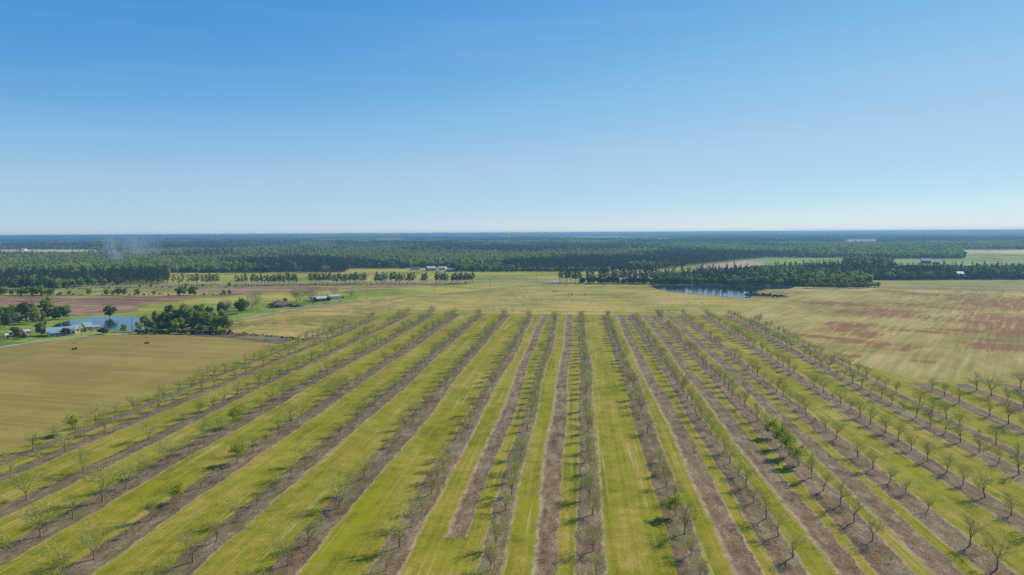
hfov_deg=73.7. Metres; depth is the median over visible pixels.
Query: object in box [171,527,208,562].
pecan tree
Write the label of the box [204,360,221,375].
pecan tree
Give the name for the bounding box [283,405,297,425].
pecan tree
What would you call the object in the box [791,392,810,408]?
pecan tree
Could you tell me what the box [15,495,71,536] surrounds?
pecan tree
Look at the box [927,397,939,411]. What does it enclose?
pecan tree
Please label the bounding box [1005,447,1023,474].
pecan tree
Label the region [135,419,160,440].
pecan tree
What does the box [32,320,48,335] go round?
broadleaf tree
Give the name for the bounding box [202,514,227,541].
pecan tree
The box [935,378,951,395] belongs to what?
pecan tree
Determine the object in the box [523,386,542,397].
pecan tree
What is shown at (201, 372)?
pecan tree
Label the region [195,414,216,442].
pecan tree
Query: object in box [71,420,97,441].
pecan tree
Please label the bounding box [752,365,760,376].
pecan tree
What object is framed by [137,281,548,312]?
meadow by houses
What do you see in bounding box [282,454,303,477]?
pecan tree
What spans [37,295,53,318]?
broadleaf tree
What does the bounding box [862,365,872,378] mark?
pecan tree
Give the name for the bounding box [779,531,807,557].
pecan tree
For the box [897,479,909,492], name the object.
pecan tree
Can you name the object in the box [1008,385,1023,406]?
pecan tree
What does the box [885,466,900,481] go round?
pecan tree
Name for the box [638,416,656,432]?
pecan tree
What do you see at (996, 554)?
pecan tree
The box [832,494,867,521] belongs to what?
pecan tree
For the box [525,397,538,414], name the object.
pecan tree
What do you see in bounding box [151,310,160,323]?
broadleaf tree
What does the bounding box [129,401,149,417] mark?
pecan tree
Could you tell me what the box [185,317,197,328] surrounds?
broadleaf tree
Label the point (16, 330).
bush
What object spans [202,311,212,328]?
broadleaf tree
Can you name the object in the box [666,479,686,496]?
pecan tree
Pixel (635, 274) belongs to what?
bare field
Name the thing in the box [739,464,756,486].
pecan tree
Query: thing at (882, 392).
pecan tree
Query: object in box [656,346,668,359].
pecan tree
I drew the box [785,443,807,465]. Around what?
pecan tree
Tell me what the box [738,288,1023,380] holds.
red sorrel field
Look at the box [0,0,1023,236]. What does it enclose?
sky
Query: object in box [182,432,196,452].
pecan tree
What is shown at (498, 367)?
pecan tree
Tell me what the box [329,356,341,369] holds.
pecan tree
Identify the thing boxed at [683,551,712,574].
pecan tree
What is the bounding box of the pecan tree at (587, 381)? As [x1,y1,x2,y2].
[581,372,596,390]
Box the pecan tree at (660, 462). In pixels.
[653,453,671,468]
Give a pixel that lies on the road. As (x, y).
(246, 317)
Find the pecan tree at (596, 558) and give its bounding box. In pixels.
[586,548,605,574]
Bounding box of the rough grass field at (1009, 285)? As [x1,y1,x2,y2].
[876,280,1023,290]
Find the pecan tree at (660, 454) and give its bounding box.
[655,448,667,458]
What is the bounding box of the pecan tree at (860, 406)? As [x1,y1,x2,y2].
[850,397,869,416]
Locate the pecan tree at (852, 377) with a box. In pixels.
[844,368,855,382]
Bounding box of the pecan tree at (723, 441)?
[718,431,730,450]
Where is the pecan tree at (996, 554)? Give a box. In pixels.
[979,528,1023,569]
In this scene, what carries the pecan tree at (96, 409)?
on the bare strip at (38, 448)
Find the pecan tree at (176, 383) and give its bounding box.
[174,376,185,391]
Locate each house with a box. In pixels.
[46,326,75,336]
[81,322,100,331]
[270,300,292,307]
[313,296,327,301]
[956,271,964,275]
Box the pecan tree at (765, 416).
[758,411,774,427]
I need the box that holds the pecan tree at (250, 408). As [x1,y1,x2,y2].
[241,401,254,416]
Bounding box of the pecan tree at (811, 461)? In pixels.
[795,447,823,477]
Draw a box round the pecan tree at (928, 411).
[919,405,941,425]
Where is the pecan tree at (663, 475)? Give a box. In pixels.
[656,464,677,486]
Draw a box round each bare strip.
[0,313,414,520]
[0,314,436,569]
[0,318,380,483]
[0,323,353,468]
[53,314,461,574]
[153,314,486,574]
[259,314,511,574]
[363,315,534,574]
[441,315,548,537]
[472,315,559,574]
[526,315,573,574]
[569,315,612,574]
[601,315,717,574]
[615,315,767,574]
[625,315,814,574]
[640,315,871,574]
[649,315,921,574]
[663,315,970,574]
[675,315,1022,574]
[699,315,1023,537]
[723,315,1023,485]
[748,320,1023,462]
[908,383,1023,437]
[952,384,1023,412]
[998,384,1023,392]
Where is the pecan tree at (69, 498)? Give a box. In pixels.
[57,488,85,517]
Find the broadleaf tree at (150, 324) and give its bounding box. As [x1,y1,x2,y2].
[146,320,155,328]
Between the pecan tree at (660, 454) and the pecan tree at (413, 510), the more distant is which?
the pecan tree at (660, 454)
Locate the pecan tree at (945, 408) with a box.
[933,399,954,418]
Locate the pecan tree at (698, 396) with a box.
[686,395,704,412]
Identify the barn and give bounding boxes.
[920,258,931,263]
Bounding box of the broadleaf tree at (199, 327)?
[195,324,204,329]
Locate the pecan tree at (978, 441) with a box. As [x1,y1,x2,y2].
[973,434,989,452]
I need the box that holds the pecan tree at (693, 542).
[675,526,702,554]
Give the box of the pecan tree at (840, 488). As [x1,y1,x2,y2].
[830,477,853,506]
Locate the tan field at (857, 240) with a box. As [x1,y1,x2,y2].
[847,239,876,241]
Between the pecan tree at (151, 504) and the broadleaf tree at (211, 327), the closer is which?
the pecan tree at (151, 504)
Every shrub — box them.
[0,286,8,293]
[18,289,25,294]
[21,286,29,293]
[28,286,38,294]
[34,285,42,293]
[38,288,45,294]
[46,288,54,294]
[102,288,109,294]
[113,287,120,294]
[120,288,127,294]
[134,288,140,294]
[174,288,181,294]
[180,285,187,293]
[189,285,198,294]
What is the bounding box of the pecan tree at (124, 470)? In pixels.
[102,457,141,487]
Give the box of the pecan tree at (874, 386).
[865,382,877,389]
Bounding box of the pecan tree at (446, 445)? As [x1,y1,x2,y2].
[441,437,456,457]
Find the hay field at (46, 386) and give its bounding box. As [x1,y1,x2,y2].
[0,335,277,453]
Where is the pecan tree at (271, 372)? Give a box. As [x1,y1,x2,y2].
[260,365,277,381]
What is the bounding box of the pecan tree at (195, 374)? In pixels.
[181,371,198,386]
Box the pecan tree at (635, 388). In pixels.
[628,381,643,398]
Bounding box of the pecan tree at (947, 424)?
[938,416,956,432]
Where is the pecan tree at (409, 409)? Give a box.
[399,402,423,420]
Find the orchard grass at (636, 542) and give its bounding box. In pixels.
[0,312,1023,574]
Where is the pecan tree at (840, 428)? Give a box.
[831,419,848,438]
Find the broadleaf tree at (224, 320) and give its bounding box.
[218,314,232,329]
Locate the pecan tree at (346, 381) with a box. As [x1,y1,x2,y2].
[330,373,353,392]
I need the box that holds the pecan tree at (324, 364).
[323,361,332,373]
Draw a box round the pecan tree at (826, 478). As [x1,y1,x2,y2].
[808,463,838,490]
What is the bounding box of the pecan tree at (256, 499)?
[245,485,266,504]
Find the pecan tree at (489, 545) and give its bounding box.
[471,540,508,567]
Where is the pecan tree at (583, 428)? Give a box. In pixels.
[578,424,596,437]
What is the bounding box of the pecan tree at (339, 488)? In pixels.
[318,469,356,507]
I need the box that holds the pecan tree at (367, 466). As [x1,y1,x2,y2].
[354,456,371,478]
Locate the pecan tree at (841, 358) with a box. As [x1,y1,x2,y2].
[837,352,846,364]
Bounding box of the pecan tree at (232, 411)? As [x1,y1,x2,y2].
[226,403,244,425]
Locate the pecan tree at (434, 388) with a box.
[431,382,438,394]
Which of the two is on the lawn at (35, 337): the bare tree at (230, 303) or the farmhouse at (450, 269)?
the bare tree at (230, 303)
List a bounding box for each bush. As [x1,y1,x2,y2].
[9,326,22,335]
[61,328,70,333]
[96,327,109,332]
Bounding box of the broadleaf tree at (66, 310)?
[61,304,71,316]
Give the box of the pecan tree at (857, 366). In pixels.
[854,360,864,368]
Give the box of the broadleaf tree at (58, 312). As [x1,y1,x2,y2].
[51,305,62,317]
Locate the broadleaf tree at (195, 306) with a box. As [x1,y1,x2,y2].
[192,303,204,309]
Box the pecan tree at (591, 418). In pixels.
[576,412,600,432]
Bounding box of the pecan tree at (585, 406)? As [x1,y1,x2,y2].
[580,401,593,412]
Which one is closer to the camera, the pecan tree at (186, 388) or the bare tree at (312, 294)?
the pecan tree at (186, 388)
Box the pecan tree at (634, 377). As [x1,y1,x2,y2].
[626,371,641,386]
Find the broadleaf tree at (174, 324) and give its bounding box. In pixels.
[169,318,180,328]
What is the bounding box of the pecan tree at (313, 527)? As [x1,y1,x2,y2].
[291,514,330,544]
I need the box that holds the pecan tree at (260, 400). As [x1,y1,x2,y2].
[254,392,269,409]
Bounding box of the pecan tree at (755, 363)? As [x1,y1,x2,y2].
[748,360,759,372]
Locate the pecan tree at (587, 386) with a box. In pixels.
[576,380,591,397]
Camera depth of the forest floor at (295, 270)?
1128.53 m
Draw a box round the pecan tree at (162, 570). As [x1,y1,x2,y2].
[134,553,179,574]
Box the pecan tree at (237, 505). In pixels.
[221,486,250,521]
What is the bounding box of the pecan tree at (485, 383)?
[477,377,494,390]
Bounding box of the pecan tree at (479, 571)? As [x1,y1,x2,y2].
[468,561,505,574]
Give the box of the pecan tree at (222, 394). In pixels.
[215,383,234,403]
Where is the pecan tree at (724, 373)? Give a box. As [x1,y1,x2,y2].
[715,367,731,384]
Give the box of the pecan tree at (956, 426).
[948,420,966,441]
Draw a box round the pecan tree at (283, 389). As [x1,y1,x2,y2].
[276,382,289,397]
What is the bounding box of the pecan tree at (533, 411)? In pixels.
[519,406,539,420]
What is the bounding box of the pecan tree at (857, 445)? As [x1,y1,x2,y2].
[838,433,868,457]
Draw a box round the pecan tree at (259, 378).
[252,369,265,386]
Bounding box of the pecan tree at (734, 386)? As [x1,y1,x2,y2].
[726,377,739,395]
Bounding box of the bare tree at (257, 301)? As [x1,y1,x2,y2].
[244,290,262,306]
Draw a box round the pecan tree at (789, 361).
[778,354,794,369]
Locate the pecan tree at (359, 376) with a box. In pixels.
[349,366,361,382]
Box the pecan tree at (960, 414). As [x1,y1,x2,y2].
[952,406,966,425]
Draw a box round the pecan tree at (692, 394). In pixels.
[688,390,701,405]
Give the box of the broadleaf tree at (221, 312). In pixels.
[213,309,225,327]
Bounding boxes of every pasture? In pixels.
[229,297,414,337]
[390,284,783,315]
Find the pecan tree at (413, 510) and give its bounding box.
[392,495,425,526]
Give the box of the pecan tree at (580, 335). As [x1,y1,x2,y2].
[577,332,589,342]
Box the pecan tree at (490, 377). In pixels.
[484,371,497,380]
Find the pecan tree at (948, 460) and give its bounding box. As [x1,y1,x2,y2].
[939,452,957,472]
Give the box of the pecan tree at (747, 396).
[735,389,750,407]
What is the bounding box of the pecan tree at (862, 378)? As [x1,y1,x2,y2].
[855,372,872,387]
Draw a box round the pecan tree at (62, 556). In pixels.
[33,537,81,574]
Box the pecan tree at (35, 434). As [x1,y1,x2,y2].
[18,423,44,449]
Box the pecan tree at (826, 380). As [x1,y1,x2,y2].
[814,377,831,392]
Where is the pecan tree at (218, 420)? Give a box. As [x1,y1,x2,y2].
[211,411,235,433]
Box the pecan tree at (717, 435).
[710,430,723,443]
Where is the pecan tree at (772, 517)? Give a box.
[761,505,791,535]
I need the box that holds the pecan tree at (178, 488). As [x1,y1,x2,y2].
[166,478,185,501]
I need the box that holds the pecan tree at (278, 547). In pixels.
[263,529,308,565]
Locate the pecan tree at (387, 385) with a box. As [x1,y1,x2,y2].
[380,380,392,390]
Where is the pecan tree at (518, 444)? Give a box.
[506,432,531,457]
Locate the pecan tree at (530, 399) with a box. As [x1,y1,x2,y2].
[528,393,538,404]
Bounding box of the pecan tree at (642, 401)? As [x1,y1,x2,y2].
[634,393,651,411]
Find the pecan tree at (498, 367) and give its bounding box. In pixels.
[491,363,502,371]
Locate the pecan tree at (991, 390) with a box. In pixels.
[974,375,1006,395]
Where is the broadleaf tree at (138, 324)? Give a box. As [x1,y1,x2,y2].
[134,321,143,329]
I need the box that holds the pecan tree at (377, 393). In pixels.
[365,386,384,405]
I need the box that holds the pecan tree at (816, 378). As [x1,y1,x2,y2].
[808,373,818,387]
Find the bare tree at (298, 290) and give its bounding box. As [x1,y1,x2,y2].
[290,286,306,300]
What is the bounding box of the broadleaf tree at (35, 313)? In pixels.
[25,308,40,323]
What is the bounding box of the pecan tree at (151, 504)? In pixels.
[138,494,165,519]
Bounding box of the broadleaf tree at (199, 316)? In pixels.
[195,312,205,325]
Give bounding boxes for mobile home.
[327,294,340,299]
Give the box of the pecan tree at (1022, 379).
[1009,371,1023,387]
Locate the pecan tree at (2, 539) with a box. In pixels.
[0,521,18,558]
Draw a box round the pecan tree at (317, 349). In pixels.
[309,345,324,357]
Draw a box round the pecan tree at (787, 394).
[783,389,796,402]
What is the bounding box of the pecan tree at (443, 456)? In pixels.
[434,447,452,469]
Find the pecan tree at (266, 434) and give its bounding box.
[259,428,270,439]
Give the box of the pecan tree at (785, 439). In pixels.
[777,428,800,455]
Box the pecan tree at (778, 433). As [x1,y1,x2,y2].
[771,419,794,446]
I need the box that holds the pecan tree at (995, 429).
[980,421,1010,444]
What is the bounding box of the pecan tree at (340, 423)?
[331,416,349,431]
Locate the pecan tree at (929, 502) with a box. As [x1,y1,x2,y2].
[921,494,937,510]
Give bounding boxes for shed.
[21,329,30,334]
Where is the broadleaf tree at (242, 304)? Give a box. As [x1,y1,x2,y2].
[234,298,250,312]
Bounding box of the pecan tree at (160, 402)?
[154,394,164,410]
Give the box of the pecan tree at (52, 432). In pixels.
[43,424,62,440]
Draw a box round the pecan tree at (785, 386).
[778,380,786,391]
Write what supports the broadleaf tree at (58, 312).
on the lawn at (35, 337)
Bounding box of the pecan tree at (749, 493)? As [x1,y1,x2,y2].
[742,479,759,502]
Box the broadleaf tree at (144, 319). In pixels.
[139,314,150,326]
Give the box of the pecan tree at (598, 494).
[576,488,606,514]
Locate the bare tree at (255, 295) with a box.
[246,290,262,302]
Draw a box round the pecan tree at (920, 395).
[907,386,929,401]
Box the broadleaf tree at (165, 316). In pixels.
[158,311,173,327]
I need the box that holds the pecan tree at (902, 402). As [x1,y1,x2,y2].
[899,397,907,410]
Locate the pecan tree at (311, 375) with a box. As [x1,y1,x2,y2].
[306,367,324,382]
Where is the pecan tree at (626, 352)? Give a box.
[615,349,631,357]
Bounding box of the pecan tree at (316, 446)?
[311,442,324,454]
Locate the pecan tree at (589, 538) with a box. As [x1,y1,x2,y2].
[575,519,612,551]
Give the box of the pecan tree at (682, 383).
[676,375,689,393]
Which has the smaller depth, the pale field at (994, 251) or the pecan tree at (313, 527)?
the pecan tree at (313, 527)
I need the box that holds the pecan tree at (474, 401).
[469,393,485,414]
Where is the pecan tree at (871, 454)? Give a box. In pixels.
[859,442,889,468]
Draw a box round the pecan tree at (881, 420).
[874,413,895,432]
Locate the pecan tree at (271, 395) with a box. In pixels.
[263,389,276,404]
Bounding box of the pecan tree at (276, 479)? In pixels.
[268,471,284,489]
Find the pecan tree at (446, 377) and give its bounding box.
[441,372,451,379]
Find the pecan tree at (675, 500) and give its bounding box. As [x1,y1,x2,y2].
[660,492,685,514]
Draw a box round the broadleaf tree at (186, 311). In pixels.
[178,305,195,320]
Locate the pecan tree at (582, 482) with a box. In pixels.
[576,470,598,497]
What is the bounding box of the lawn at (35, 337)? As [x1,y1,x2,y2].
[0,294,363,345]
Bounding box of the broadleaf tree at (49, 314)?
[45,309,56,319]
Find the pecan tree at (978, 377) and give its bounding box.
[966,370,983,389]
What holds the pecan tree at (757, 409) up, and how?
on the bare strip at (877, 552)
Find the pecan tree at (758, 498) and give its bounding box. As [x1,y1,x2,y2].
[750,486,781,518]
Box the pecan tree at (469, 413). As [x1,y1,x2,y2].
[466,405,478,421]
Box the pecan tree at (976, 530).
[962,513,992,545]
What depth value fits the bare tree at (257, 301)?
543.01 m
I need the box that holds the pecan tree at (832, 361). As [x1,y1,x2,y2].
[819,355,839,370]
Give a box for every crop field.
[750,257,842,265]
[894,258,990,265]
[1002,258,1023,262]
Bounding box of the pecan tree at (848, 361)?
[843,356,856,369]
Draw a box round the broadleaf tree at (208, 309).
[205,306,213,311]
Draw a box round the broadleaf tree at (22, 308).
[14,301,37,321]
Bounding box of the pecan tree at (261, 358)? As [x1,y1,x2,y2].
[256,351,268,365]
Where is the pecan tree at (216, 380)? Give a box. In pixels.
[207,374,218,384]
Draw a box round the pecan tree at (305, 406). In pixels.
[290,397,308,417]
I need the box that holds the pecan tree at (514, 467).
[504,458,523,480]
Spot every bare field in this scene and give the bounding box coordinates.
[618,273,653,280]
[698,261,764,269]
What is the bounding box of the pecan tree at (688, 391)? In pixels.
[685,386,696,399]
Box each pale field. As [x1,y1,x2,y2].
[0,249,97,251]
[964,249,1023,253]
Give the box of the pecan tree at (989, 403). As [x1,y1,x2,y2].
[983,399,999,415]
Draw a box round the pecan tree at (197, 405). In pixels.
[187,395,210,416]
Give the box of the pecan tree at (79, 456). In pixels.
[72,443,92,472]
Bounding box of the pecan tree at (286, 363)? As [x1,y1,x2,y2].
[281,357,299,372]
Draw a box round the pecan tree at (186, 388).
[180,384,193,395]
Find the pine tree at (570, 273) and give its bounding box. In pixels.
[568,268,572,282]
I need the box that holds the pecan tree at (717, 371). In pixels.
[710,363,724,380]
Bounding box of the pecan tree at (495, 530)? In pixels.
[483,515,510,547]
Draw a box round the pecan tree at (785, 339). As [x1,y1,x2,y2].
[781,333,791,346]
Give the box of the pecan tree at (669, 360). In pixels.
[661,357,674,365]
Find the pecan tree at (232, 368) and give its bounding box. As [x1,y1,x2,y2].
[229,362,242,377]
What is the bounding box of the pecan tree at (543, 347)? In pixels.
[540,345,552,352]
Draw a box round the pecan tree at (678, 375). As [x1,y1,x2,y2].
[670,370,681,382]
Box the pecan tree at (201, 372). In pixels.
[195,365,211,377]
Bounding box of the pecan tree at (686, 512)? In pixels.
[674,502,703,534]
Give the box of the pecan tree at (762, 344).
[756,339,768,347]
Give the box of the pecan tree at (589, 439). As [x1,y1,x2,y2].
[579,427,599,450]
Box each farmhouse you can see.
[410,266,419,269]
[425,266,435,270]
[437,266,446,269]
[446,268,454,271]
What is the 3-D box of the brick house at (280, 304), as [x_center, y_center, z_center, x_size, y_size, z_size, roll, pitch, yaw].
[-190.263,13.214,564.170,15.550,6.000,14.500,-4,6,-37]
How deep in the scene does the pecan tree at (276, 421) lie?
204.66 m
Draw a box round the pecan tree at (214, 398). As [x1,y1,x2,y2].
[205,387,220,409]
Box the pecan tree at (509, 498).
[495,486,517,509]
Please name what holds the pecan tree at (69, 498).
on the bare strip at (30, 540)
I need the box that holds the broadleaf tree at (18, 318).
[12,312,23,323]
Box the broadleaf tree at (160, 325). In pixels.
[156,321,165,329]
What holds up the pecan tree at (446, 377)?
on the bare strip at (384, 455)
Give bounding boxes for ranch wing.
[72,324,85,332]
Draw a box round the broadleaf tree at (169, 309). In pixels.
[163,305,173,312]
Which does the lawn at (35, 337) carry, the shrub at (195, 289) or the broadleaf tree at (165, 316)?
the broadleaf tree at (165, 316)
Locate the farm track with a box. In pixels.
[662,258,764,270]
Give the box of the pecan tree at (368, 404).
[357,397,371,412]
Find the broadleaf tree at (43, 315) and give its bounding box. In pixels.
[39,311,46,319]
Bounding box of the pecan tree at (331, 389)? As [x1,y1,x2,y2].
[328,383,339,398]
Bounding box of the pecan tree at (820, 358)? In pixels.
[813,354,825,364]
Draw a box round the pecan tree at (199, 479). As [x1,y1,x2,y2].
[192,468,211,488]
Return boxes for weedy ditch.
[187,333,298,343]
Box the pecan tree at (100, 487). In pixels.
[76,459,130,501]
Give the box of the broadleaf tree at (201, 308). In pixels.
[197,305,208,312]
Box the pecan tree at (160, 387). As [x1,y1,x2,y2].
[154,381,172,397]
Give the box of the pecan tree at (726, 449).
[720,442,739,462]
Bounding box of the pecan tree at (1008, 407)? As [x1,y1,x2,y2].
[1000,397,1023,424]
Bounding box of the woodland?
[0,239,1015,283]
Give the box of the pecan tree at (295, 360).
[291,355,303,368]
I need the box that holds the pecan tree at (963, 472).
[954,464,973,484]
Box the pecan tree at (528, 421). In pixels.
[519,415,532,430]
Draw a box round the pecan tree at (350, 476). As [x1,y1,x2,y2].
[340,468,363,493]
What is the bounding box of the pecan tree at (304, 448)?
[289,438,315,465]
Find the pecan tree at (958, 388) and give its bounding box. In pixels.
[950,386,968,402]
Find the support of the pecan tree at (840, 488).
on the bare strip at (877, 552)
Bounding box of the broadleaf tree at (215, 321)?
[210,315,220,328]
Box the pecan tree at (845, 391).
[831,387,846,403]
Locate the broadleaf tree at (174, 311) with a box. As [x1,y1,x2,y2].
[172,304,189,319]
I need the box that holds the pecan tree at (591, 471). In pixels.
[585,465,597,480]
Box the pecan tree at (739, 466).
[727,457,745,475]
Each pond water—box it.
[53,316,152,329]
[650,285,796,297]
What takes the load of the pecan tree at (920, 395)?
on the bare strip at (972, 431)
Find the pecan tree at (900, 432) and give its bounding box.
[888,419,910,440]
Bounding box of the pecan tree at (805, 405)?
[796,396,811,415]
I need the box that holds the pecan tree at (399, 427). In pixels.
[391,423,405,433]
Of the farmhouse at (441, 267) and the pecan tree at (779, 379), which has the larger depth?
the farmhouse at (441, 267)
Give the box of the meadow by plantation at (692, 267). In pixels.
[654,257,764,272]
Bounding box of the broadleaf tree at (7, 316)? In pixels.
[0,309,15,327]
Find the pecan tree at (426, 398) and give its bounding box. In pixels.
[416,391,434,406]
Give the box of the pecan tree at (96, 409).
[79,399,114,424]
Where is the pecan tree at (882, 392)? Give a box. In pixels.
[872,382,887,398]
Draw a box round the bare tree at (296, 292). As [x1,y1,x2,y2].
[290,288,300,302]
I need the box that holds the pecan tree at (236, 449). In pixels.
[228,438,248,462]
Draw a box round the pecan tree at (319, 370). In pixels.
[315,363,325,377]
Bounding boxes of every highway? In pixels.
[53,268,654,287]
[54,280,620,289]
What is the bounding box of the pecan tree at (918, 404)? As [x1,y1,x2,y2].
[908,400,930,417]
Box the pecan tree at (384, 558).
[378,547,400,569]
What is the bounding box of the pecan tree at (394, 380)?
[385,373,400,388]
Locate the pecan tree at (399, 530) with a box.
[381,511,411,547]
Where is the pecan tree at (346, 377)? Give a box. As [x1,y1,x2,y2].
[339,372,356,387]
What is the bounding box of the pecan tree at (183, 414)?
[176,408,189,423]
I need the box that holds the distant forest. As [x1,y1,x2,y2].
[0,231,1023,245]
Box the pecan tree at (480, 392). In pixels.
[478,388,487,399]
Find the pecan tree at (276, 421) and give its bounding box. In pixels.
[268,411,288,434]
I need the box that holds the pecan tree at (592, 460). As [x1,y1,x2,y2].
[584,452,602,470]
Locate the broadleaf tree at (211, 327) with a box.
[209,325,217,330]
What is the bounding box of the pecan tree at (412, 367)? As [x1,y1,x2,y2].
[404,362,415,374]
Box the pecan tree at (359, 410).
[347,404,365,419]
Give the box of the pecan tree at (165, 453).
[152,438,188,462]
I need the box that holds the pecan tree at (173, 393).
[166,388,178,403]
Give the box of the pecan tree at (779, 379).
[770,375,785,389]
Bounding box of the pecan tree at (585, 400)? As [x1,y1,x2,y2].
[577,394,593,404]
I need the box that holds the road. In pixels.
[0,282,547,347]
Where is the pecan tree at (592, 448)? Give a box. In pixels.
[581,440,599,460]
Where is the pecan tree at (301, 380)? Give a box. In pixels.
[296,373,309,383]
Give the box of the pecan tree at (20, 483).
[2,465,48,499]
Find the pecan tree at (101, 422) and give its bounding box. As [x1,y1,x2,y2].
[93,409,115,432]
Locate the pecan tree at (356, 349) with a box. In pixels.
[348,345,363,358]
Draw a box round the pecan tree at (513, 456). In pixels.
[506,446,530,463]
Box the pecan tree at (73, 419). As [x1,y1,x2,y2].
[61,409,82,432]
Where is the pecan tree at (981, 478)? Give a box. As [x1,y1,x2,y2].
[968,466,996,497]
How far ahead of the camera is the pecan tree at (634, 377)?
262.38 m
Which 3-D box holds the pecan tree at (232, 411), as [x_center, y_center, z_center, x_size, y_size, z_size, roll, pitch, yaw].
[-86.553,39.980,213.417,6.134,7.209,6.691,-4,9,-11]
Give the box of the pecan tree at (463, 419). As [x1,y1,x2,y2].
[458,413,476,428]
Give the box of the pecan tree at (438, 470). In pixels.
[429,458,447,481]
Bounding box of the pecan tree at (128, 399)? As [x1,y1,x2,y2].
[124,394,145,409]
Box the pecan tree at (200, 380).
[196,374,209,391]
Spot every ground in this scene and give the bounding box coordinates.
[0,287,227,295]
[39,236,1023,381]
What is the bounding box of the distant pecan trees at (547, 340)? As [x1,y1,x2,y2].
[35,304,980,574]
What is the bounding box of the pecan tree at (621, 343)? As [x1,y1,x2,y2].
[611,338,624,348]
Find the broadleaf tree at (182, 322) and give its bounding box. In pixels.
[178,317,187,328]
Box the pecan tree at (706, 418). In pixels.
[697,412,714,426]
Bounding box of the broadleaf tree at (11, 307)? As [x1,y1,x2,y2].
[3,303,17,321]
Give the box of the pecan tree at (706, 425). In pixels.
[703,418,717,434]
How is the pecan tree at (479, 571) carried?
on the bare strip at (500, 512)
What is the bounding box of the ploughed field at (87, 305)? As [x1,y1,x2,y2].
[0,283,469,315]
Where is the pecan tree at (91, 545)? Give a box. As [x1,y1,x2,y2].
[70,517,118,559]
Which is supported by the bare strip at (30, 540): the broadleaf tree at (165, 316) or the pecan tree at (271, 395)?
the pecan tree at (271, 395)
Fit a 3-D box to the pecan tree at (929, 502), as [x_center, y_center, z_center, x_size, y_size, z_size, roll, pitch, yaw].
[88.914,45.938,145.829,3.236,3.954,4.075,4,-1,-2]
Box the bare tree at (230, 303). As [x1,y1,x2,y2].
[217,298,235,314]
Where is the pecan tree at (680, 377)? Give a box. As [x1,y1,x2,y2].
[674,372,688,388]
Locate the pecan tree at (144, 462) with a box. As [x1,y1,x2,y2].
[136,454,157,475]
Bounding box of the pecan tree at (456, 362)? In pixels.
[450,355,462,371]
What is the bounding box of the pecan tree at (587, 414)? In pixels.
[580,407,595,424]
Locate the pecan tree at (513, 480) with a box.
[499,465,520,494]
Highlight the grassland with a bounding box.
[0,265,1023,347]
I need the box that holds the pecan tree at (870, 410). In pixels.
[865,404,879,423]
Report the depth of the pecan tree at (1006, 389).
237.69 m
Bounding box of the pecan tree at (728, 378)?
[723,371,736,389]
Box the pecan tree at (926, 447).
[919,438,941,460]
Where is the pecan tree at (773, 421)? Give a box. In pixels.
[759,416,781,435]
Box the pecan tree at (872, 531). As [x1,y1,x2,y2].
[857,514,890,540]
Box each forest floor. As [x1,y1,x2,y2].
[1,285,67,287]
[178,265,649,271]
[656,273,1023,286]
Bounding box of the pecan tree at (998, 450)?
[992,444,1010,462]
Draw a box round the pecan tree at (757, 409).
[749,402,763,420]
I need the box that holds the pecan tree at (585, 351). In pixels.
[580,347,591,356]
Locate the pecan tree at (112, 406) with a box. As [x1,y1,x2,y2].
[111,400,122,417]
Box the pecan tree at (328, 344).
[321,338,337,351]
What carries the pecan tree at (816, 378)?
on the bare strip at (993, 506)
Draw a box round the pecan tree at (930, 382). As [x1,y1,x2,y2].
[927,376,937,390]
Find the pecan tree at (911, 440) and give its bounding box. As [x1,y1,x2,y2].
[902,432,918,450]
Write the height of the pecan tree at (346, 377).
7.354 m
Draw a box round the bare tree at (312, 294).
[303,286,319,304]
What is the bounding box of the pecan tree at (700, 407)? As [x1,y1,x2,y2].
[694,400,709,418]
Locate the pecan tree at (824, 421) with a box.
[815,413,830,430]
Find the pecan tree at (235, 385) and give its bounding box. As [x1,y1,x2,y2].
[229,380,247,397]
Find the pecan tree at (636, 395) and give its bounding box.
[629,391,645,404]
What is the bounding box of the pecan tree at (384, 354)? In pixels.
[379,348,391,362]
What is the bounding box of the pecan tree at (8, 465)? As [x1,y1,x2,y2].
[0,453,21,473]
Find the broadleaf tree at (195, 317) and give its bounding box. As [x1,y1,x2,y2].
[192,309,201,325]
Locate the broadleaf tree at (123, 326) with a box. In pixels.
[120,324,126,330]
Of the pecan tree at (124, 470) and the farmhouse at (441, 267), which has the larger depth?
the farmhouse at (441, 267)
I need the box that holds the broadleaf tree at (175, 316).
[169,310,184,321]
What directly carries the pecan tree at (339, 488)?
on the bare strip at (384, 455)
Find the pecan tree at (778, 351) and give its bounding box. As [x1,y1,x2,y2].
[771,349,782,361]
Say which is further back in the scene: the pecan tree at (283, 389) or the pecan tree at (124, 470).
the pecan tree at (283, 389)
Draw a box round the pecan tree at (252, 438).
[237,431,263,452]
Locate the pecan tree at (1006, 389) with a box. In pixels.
[1002,384,1017,401]
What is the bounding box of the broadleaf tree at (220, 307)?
[216,301,228,312]
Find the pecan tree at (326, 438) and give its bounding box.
[320,431,336,440]
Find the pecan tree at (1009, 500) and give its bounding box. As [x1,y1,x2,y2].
[1001,492,1022,514]
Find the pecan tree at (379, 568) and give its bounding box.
[360,561,390,574]
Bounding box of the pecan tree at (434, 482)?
[418,473,444,493]
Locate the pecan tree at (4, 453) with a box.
[0,446,13,459]
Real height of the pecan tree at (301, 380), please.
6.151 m
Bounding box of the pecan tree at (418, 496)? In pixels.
[411,488,432,511]
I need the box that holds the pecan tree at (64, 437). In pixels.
[55,430,75,450]
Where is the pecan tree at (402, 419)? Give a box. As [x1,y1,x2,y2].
[394,411,412,428]
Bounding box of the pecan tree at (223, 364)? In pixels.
[218,359,231,373]
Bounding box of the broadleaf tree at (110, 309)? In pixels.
[103,305,116,316]

